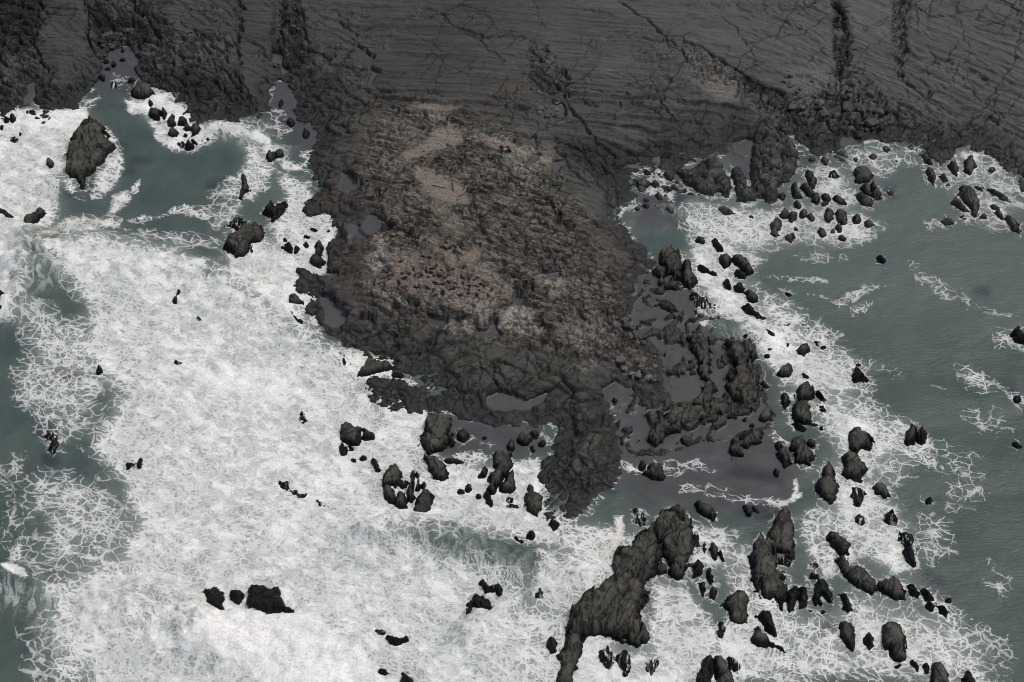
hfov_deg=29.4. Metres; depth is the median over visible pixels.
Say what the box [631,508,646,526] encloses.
sea rock
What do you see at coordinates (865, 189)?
sea rock
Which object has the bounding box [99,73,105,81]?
sea rock
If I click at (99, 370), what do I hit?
sea rock
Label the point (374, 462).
sea rock
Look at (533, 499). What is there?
sea stack
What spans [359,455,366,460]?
sea rock
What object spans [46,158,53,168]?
sea rock
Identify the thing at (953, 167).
sea rock
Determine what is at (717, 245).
sea rock
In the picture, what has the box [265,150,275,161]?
sea rock
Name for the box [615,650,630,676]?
sea rock
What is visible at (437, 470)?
rock
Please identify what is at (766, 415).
sea rock
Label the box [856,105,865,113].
boulder
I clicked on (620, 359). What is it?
boulder
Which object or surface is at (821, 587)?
sea rock
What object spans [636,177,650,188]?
sea rock
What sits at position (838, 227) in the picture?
sea rock
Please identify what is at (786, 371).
sea stack
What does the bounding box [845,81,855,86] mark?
boulder
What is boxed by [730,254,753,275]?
sea rock
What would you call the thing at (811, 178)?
sea rock
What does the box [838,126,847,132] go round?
boulder
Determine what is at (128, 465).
sea rock
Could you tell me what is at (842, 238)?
sea rock
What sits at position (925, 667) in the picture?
sea rock
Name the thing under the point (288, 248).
sea rock
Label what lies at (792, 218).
sea rock
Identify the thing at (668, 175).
sea rock
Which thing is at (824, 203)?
sea rock
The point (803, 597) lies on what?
sea rock
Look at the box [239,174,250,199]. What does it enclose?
sea rock
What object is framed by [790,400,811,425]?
sea stack
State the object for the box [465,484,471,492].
sea rock
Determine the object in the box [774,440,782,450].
sea rock
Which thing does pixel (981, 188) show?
sea rock
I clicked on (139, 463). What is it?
sea rock
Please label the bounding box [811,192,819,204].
sea rock
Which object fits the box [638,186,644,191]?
boulder
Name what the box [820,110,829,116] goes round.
boulder
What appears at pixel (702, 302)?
sea rock
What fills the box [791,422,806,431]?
sea rock
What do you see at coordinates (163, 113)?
sea rock
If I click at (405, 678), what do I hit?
sea rock
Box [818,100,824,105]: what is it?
boulder
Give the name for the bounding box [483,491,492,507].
sea rock
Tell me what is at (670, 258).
skerry
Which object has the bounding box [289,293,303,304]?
sea rock
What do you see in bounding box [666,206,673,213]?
sea rock
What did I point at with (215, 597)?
sea rock
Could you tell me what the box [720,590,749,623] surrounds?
sea stack
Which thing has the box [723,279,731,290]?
sea rock
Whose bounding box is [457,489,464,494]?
sea rock
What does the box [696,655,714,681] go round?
sea stack
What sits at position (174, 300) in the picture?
sea rock
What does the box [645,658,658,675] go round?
sea rock
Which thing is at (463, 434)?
sea rock
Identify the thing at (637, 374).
boulder
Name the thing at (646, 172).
sea rock
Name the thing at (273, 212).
sea rock
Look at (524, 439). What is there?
sea rock
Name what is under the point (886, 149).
sea rock
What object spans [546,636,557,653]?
sea rock
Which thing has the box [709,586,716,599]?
sea rock
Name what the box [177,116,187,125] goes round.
sea rock
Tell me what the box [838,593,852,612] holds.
sea rock
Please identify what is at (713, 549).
sea rock
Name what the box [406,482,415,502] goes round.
sea rock
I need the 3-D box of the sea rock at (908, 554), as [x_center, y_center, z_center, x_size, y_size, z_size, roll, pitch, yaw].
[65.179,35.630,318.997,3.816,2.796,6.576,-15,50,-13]
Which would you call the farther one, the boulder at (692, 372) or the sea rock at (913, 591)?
the boulder at (692, 372)
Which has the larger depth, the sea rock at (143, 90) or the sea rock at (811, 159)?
the sea rock at (143, 90)
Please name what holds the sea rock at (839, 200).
in the sea
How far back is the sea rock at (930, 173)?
379.11 m
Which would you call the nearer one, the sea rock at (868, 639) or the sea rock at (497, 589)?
the sea rock at (868, 639)
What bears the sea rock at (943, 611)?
in the sea
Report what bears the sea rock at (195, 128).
in the sea
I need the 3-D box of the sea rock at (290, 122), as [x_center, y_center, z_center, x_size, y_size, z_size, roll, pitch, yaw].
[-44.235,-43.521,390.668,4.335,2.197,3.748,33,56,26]
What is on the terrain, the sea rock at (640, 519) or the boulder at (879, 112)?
the boulder at (879, 112)
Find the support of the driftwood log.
on the terrain
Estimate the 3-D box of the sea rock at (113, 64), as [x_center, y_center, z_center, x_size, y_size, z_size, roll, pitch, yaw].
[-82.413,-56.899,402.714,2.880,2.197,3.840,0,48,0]
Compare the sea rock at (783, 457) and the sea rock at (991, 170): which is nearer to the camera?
the sea rock at (783, 457)
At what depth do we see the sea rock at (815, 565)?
318.03 m
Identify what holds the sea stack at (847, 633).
in the sea
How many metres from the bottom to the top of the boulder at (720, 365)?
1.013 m
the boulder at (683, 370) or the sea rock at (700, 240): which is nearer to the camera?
the boulder at (683, 370)
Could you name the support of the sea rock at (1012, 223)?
in the sea
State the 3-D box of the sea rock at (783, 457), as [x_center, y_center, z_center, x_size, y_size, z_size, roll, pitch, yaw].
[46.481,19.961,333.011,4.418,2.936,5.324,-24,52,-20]
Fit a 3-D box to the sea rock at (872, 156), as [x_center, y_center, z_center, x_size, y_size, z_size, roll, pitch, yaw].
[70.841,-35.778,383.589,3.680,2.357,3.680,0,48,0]
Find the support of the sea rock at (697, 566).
in the sea
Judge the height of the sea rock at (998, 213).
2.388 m
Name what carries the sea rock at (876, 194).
in the sea
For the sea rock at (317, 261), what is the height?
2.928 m
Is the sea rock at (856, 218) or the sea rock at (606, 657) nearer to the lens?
the sea rock at (606, 657)
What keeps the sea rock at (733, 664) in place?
in the sea
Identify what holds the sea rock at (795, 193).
in the sea
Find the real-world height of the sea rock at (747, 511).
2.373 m
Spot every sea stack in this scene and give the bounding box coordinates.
[64,115,116,189]
[382,463,402,488]
[383,484,395,504]
[413,489,434,512]
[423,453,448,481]
[486,450,513,494]
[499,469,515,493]
[524,484,542,516]
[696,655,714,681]
[713,655,733,681]
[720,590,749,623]
[747,532,787,602]
[766,507,795,561]
[776,363,792,377]
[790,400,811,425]
[793,381,814,402]
[815,461,839,504]
[826,531,850,556]
[838,621,855,651]
[841,451,867,482]
[848,426,874,453]
[881,621,906,662]
[904,424,917,445]
[916,426,927,445]
[957,185,979,210]
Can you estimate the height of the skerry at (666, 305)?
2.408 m
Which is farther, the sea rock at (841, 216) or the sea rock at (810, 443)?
the sea rock at (841, 216)
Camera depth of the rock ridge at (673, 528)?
319.69 m
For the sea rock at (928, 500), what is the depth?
326.64 m
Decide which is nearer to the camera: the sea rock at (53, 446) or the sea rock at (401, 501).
the sea rock at (401, 501)
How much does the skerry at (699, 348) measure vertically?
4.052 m
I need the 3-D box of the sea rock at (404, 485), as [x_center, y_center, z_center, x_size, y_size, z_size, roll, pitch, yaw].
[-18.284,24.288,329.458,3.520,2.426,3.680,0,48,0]
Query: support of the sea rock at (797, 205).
in the sea
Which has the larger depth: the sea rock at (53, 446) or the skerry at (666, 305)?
the skerry at (666, 305)
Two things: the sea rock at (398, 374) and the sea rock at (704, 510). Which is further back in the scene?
the sea rock at (398, 374)
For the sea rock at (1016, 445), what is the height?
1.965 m
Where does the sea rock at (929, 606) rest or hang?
in the sea
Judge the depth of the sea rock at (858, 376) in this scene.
344.92 m
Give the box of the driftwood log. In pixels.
[457,185,467,199]
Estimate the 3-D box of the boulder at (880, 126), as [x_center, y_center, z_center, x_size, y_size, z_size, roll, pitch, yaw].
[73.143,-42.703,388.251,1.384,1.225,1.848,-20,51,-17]
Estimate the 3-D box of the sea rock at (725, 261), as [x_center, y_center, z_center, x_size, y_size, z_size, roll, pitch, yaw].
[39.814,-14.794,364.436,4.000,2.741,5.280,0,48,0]
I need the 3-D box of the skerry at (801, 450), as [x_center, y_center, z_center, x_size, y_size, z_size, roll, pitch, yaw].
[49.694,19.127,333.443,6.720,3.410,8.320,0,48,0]
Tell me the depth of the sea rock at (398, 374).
345.17 m
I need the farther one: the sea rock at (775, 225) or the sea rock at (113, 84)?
the sea rock at (113, 84)
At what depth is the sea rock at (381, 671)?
303.92 m
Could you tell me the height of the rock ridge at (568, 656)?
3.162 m
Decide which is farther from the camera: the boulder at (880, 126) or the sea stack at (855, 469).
the boulder at (880, 126)
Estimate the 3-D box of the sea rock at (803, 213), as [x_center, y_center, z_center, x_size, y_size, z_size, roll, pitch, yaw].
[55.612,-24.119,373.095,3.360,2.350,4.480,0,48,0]
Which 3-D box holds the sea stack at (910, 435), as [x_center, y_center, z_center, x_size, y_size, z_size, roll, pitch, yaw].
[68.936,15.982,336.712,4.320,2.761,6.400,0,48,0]
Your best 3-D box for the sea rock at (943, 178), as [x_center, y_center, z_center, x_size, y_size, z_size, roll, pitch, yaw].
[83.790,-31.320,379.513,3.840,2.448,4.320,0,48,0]
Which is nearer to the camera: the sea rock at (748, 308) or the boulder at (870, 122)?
the sea rock at (748, 308)
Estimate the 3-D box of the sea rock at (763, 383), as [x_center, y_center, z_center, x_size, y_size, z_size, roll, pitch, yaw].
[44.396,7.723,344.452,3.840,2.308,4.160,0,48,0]
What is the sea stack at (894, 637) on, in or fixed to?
in the sea
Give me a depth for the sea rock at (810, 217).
371.48 m
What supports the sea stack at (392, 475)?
in the sea
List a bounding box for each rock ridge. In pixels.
[556,632,583,681]
[562,525,662,647]
[651,504,699,580]
[834,555,877,595]
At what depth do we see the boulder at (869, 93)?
391.15 m
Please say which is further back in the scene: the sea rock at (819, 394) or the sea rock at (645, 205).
the sea rock at (645, 205)
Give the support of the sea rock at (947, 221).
in the sea
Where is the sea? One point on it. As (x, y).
(110, 567)
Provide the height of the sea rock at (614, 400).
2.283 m
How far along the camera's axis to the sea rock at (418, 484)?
329.02 m
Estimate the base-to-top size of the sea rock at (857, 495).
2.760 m
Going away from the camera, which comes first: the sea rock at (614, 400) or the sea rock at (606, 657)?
the sea rock at (606, 657)
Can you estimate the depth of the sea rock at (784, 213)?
372.13 m
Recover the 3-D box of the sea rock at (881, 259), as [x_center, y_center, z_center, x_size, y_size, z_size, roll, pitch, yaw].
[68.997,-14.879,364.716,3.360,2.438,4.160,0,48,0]
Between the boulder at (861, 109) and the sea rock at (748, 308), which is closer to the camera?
the sea rock at (748, 308)
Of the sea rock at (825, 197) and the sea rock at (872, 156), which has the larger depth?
the sea rock at (872, 156)
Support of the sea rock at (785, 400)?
in the sea
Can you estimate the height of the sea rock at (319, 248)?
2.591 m
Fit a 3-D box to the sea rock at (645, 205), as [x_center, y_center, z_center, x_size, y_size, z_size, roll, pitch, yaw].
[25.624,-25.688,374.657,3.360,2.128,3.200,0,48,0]
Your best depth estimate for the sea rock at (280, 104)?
393.83 m
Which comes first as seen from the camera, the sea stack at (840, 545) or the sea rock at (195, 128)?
the sea stack at (840, 545)
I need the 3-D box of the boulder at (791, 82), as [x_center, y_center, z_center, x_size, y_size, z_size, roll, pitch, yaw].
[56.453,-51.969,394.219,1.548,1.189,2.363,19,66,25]
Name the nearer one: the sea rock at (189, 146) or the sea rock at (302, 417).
the sea rock at (302, 417)
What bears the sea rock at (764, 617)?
in the sea
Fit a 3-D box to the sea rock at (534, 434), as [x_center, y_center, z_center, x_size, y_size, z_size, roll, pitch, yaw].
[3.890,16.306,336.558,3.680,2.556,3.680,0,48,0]
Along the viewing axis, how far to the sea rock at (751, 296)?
357.40 m
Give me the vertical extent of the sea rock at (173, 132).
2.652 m
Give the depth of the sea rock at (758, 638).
307.75 m
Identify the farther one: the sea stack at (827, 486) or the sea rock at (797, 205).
the sea rock at (797, 205)
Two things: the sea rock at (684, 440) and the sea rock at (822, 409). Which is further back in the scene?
the sea rock at (822, 409)
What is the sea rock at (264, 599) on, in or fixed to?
in the sea
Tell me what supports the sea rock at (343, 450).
in the sea
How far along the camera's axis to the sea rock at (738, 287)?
359.00 m
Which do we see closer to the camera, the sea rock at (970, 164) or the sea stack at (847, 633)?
the sea stack at (847, 633)
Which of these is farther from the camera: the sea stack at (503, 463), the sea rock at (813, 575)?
the sea stack at (503, 463)
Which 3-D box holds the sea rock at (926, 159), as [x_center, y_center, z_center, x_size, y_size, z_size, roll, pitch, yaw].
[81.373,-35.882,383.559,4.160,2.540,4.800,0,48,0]
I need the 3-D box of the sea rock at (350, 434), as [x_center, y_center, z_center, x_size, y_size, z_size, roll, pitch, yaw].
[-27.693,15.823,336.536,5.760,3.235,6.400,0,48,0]
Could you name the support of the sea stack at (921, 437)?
in the sea
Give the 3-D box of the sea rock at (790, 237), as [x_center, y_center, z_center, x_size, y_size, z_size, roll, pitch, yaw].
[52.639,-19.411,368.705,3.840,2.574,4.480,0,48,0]
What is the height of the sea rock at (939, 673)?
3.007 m
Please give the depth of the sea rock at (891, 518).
323.92 m
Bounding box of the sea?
[0,45,1023,681]
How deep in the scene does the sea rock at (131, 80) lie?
398.54 m
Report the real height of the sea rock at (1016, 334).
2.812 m
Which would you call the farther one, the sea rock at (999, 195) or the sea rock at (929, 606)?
the sea rock at (999, 195)
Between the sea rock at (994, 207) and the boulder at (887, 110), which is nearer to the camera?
the sea rock at (994, 207)
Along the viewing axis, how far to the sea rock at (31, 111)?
392.58 m
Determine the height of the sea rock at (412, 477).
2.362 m
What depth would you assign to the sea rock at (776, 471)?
330.45 m
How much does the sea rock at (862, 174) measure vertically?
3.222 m
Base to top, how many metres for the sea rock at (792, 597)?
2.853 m
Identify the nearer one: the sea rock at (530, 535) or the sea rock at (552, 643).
the sea rock at (552, 643)
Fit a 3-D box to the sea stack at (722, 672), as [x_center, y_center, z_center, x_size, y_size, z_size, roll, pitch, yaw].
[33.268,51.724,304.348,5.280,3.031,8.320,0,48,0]
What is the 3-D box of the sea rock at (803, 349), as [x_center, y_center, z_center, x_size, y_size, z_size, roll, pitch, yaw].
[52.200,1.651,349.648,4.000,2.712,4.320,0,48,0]
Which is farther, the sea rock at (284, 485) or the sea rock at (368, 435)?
the sea rock at (368, 435)
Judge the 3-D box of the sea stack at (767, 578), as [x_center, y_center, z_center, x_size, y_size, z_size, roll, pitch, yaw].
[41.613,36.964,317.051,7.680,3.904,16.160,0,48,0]
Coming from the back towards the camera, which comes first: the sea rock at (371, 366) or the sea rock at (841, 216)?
the sea rock at (841, 216)
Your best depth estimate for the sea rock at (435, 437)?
334.82 m
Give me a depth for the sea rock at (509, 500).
326.97 m
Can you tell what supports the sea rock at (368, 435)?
in the sea
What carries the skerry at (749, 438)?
in the sea
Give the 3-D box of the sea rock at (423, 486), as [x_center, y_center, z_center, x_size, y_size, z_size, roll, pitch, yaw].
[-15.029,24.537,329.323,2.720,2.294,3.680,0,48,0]
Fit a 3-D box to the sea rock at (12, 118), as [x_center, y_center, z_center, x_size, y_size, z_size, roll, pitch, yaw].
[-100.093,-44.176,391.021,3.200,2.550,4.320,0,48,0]
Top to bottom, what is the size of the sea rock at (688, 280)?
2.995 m
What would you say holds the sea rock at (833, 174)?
in the sea
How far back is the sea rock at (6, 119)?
390.67 m
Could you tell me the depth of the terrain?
386.62 m
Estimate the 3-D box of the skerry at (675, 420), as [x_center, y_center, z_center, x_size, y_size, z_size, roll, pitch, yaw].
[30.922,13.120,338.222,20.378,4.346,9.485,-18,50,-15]
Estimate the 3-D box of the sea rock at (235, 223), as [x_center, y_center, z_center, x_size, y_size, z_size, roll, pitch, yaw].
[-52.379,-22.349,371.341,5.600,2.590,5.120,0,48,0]
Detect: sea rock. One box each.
[0,208,13,217]
[3,116,9,122]
[10,113,16,122]
[10,136,18,142]
[24,207,46,223]
[26,109,35,114]
[43,432,57,440]
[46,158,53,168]
[48,439,58,453]
[96,365,102,374]
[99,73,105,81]
[111,60,116,67]
[111,81,116,88]
[124,460,135,469]
[127,77,135,83]
[131,81,155,99]
[136,458,142,468]
[148,107,160,120]
[161,107,166,119]
[166,114,176,127]
[168,127,178,136]
[172,289,180,303]
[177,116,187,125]
[177,141,184,148]
[183,123,190,131]
[185,140,194,150]
[190,123,200,136]
[202,587,224,609]
[223,222,264,257]
[224,217,246,230]
[229,590,244,604]
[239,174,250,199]
[246,584,293,614]
[262,200,287,222]
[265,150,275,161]
[274,148,284,158]
[278,99,283,108]
[278,481,289,490]
[283,242,292,253]
[286,118,295,127]
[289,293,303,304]
[290,490,306,497]
[291,311,302,323]
[294,245,299,253]
[298,411,306,423]
[302,128,309,138]
[309,254,325,268]
[314,240,323,256]
[339,442,348,455]
[340,422,361,445]
[357,357,392,376]
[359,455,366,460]
[362,428,374,440]
[371,458,381,472]
[375,629,385,635]
[378,668,389,675]
[385,635,408,645]
[391,370,403,378]
[394,491,407,508]
[400,480,408,489]
[400,672,412,681]
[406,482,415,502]
[410,470,414,489]
[415,472,420,491]
[417,413,455,455]
[420,481,425,489]
[444,458,463,464]
[457,428,469,442]
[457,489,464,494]
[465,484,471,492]
[466,593,492,613]
[478,466,487,478]
[478,579,502,596]
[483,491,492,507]
[506,439,514,451]
[506,497,513,503]
[506,504,518,508]
[514,536,523,543]
[516,432,532,445]
[526,530,535,539]
[529,430,538,439]
[529,445,535,452]
[535,587,543,598]
[538,440,545,447]
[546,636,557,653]
[548,519,559,530]
[598,645,614,669]
[612,397,617,404]
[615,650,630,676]
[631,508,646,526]
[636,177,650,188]
[638,460,646,471]
[642,203,648,208]
[642,462,665,480]
[643,169,651,174]
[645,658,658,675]
[651,181,658,187]
[655,192,662,200]
[655,560,666,575]
[663,170,674,180]
[663,186,672,191]
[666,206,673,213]
[680,259,697,289]
[680,435,689,445]
[689,292,715,313]
[692,559,703,578]
[694,500,716,521]
[695,236,704,243]
[697,264,710,273]
[697,582,705,596]
[706,567,713,584]
[708,542,717,560]
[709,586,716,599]
[711,238,723,251]
[716,622,725,638]
[718,206,735,214]
[718,550,724,561]
[719,253,731,268]
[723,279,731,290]
[726,656,740,671]
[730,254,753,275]
[733,282,744,292]
[734,269,746,279]
[740,303,765,319]
[742,505,751,516]
[743,289,757,302]
[750,626,785,652]
[751,506,759,513]
[754,610,776,636]
[759,407,772,422]
[760,380,768,388]
[765,329,774,335]
[770,217,781,237]
[773,468,779,477]
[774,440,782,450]
[775,448,792,468]
[776,555,791,566]
[776,594,783,610]
[778,208,789,218]
[779,192,785,200]
[780,392,790,409]
[785,233,795,242]
[786,586,797,612]
[788,211,796,222]
[791,181,802,199]
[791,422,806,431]
[793,200,801,209]
[795,343,809,356]
[798,586,808,608]
[799,182,814,197]
[799,209,807,218]
[805,169,816,188]
[805,439,815,448]
[807,212,814,221]
[808,157,815,161]
[809,571,819,579]
[810,562,818,568]
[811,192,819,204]
[812,578,832,606]
[814,341,821,346]
[815,390,826,403]
[817,227,826,237]
[817,405,826,411]
[820,156,828,165]
[820,193,830,201]
[821,201,828,206]
[824,207,833,222]
[828,170,840,178]
[832,195,846,205]
[834,223,841,232]
[835,209,847,225]
[838,235,846,241]
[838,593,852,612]
[850,486,866,506]
[851,367,868,382]
[852,214,861,223]
[853,166,873,183]
[854,192,874,206]
[854,514,864,525]
[860,182,871,196]
[863,632,874,649]
[864,219,874,227]
[869,153,876,159]
[870,180,881,200]
[872,482,890,498]
[876,255,885,264]
[877,575,906,600]
[883,146,889,152]
[883,509,898,525]
[897,529,913,547]
[902,546,916,567]
[906,584,919,598]
[910,660,918,671]
[919,153,932,164]
[920,588,933,601]
[922,663,929,673]
[925,167,935,185]
[925,497,932,504]
[925,601,934,611]
[929,661,948,681]
[936,605,948,617]
[938,173,947,182]
[940,217,954,225]
[944,597,951,603]
[947,159,958,176]
[950,195,969,211]
[961,670,975,681]
[963,155,976,175]
[971,206,977,217]
[974,186,984,191]
[979,213,986,219]
[986,188,1010,202]
[987,167,995,173]
[989,204,999,209]
[994,209,1003,219]
[1003,215,1021,234]
[1010,326,1023,343]
[1011,441,1021,448]
[1013,395,1021,403]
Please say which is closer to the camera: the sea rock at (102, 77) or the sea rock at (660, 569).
the sea rock at (660, 569)
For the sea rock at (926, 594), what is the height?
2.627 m
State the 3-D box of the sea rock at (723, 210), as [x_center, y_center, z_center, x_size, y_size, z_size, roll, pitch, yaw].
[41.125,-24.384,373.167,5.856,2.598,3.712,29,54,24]
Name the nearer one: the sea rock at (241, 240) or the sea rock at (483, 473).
the sea rock at (483, 473)
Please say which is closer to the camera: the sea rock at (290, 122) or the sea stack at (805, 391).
the sea stack at (805, 391)
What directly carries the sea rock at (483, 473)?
in the sea
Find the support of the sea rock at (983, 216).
in the sea
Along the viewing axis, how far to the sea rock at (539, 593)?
313.26 m
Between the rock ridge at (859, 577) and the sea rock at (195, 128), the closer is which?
the rock ridge at (859, 577)
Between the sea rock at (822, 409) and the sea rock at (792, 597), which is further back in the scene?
the sea rock at (822, 409)
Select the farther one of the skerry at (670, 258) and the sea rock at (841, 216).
the sea rock at (841, 216)
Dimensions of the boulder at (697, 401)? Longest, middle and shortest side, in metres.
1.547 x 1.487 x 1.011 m
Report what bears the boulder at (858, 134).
on the terrain
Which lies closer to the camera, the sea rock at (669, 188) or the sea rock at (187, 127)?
the sea rock at (669, 188)
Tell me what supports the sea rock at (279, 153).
in the sea
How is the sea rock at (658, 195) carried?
in the sea
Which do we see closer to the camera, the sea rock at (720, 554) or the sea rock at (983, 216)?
the sea rock at (720, 554)
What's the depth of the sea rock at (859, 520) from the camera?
323.66 m
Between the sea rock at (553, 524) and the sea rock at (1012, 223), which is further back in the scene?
the sea rock at (1012, 223)
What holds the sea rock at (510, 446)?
in the sea
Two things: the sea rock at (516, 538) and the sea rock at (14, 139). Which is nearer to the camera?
the sea rock at (516, 538)
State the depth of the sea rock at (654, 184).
377.99 m
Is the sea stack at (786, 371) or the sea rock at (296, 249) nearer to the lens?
the sea stack at (786, 371)
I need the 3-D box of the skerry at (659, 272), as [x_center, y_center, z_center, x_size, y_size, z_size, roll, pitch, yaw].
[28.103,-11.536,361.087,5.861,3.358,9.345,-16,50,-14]
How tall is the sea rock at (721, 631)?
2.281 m
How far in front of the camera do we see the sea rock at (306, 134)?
387.70 m
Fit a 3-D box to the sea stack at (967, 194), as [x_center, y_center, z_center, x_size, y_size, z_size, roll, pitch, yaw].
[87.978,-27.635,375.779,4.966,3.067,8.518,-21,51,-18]
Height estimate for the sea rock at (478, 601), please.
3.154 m
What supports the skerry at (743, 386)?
in the sea
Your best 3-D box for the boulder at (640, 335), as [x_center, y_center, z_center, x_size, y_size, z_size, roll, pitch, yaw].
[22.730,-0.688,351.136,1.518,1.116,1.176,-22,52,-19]
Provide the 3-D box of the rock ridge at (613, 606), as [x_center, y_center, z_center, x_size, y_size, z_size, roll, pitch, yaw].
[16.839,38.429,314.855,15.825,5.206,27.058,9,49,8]
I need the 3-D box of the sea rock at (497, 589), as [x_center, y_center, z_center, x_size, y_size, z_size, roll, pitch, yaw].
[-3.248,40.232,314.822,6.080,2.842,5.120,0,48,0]
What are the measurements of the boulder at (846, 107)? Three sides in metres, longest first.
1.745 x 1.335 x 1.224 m
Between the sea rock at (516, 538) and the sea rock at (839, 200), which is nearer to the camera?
the sea rock at (516, 538)
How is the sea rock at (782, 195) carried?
in the sea
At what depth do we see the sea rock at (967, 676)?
303.11 m
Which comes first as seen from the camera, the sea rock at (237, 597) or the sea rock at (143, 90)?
the sea rock at (237, 597)
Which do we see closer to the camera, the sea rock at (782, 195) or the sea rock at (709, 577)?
the sea rock at (709, 577)
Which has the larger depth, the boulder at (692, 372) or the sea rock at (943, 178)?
the sea rock at (943, 178)
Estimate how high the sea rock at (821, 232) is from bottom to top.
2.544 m
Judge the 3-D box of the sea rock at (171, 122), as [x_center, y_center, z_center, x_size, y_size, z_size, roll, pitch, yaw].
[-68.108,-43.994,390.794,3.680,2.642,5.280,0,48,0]
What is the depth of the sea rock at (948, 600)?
313.43 m
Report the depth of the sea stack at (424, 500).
325.60 m
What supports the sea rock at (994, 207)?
in the sea
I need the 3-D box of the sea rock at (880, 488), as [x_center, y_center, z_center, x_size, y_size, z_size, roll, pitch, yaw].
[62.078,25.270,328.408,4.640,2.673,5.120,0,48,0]
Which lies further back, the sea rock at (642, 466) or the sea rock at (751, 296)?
the sea rock at (751, 296)
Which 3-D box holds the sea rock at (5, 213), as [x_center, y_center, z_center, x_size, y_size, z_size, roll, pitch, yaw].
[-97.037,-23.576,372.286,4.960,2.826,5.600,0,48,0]
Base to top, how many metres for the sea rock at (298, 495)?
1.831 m
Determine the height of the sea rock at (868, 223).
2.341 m
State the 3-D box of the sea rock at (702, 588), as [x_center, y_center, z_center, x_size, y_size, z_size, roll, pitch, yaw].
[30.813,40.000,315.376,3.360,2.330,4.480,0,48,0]
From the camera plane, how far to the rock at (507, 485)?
328.35 m
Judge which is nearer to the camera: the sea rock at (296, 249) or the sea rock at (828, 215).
the sea rock at (296, 249)
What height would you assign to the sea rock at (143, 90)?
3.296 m
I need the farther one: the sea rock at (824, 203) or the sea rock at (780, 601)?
the sea rock at (824, 203)
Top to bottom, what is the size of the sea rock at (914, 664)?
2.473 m
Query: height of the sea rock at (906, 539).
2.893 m
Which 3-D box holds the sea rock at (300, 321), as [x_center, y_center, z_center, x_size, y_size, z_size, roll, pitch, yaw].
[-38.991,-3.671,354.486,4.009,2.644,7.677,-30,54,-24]
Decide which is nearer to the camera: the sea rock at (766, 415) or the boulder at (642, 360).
the sea rock at (766, 415)
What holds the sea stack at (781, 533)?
in the sea
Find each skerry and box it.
[647,396,738,447]
[652,265,681,290]
[658,245,683,280]
[658,299,678,313]
[686,333,717,404]
[723,336,762,413]
[729,427,764,459]
[788,435,817,465]
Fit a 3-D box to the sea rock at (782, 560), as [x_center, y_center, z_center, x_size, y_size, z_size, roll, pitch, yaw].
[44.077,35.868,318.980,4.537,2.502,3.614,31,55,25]
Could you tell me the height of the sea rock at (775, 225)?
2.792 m
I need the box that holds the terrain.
[0,0,1023,520]
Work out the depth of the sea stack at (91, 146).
382.23 m
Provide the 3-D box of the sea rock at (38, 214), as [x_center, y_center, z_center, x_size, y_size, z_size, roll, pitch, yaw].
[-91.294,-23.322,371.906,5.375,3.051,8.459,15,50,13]
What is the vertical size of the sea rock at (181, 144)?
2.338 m
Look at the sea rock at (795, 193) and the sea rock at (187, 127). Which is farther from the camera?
the sea rock at (187, 127)
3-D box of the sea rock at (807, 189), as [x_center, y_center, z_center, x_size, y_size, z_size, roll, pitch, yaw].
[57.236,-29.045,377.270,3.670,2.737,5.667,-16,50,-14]
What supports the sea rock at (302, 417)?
in the sea
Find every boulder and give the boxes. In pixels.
[615,355,625,363]
[634,334,642,339]
[635,372,640,377]
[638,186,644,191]
[639,356,644,363]
[680,368,686,373]
[689,370,695,375]
[693,398,700,404]
[717,362,723,368]
[787,78,795,87]
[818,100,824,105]
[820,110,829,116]
[834,106,840,112]
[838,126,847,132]
[840,94,846,99]
[843,104,849,110]
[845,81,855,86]
[854,130,863,138]
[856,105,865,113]
[864,118,877,126]
[865,89,873,97]
[875,123,883,129]
[876,108,884,115]
[882,106,891,113]
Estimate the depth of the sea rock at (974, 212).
372.68 m
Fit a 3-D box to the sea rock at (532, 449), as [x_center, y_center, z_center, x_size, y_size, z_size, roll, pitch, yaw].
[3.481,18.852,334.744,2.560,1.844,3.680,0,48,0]
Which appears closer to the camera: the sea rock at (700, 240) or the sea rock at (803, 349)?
the sea rock at (803, 349)
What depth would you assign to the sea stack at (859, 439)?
334.29 m
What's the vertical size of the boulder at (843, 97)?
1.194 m
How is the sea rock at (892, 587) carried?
in the sea
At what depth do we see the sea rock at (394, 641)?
307.79 m
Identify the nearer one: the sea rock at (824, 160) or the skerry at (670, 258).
the skerry at (670, 258)
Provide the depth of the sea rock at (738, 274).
361.64 m
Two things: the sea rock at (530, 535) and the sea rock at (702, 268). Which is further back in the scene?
the sea rock at (702, 268)
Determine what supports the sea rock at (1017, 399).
in the sea
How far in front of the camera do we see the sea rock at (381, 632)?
309.54 m
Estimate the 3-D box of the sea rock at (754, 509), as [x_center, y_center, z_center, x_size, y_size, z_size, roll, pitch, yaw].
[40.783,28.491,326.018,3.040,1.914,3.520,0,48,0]
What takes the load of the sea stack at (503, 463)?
in the sea
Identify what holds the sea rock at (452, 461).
in the sea
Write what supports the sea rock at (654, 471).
in the sea
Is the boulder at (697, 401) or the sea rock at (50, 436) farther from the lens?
the boulder at (697, 401)
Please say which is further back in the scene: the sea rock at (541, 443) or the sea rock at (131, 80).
the sea rock at (131, 80)
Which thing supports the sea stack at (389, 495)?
in the sea
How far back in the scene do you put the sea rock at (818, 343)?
350.74 m
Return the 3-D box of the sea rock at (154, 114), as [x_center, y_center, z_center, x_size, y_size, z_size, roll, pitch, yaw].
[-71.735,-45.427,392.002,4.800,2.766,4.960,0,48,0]
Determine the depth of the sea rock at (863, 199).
374.47 m
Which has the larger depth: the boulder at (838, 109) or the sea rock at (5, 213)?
the boulder at (838, 109)
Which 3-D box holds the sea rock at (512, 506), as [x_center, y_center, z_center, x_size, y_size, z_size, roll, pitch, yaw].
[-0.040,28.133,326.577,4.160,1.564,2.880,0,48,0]

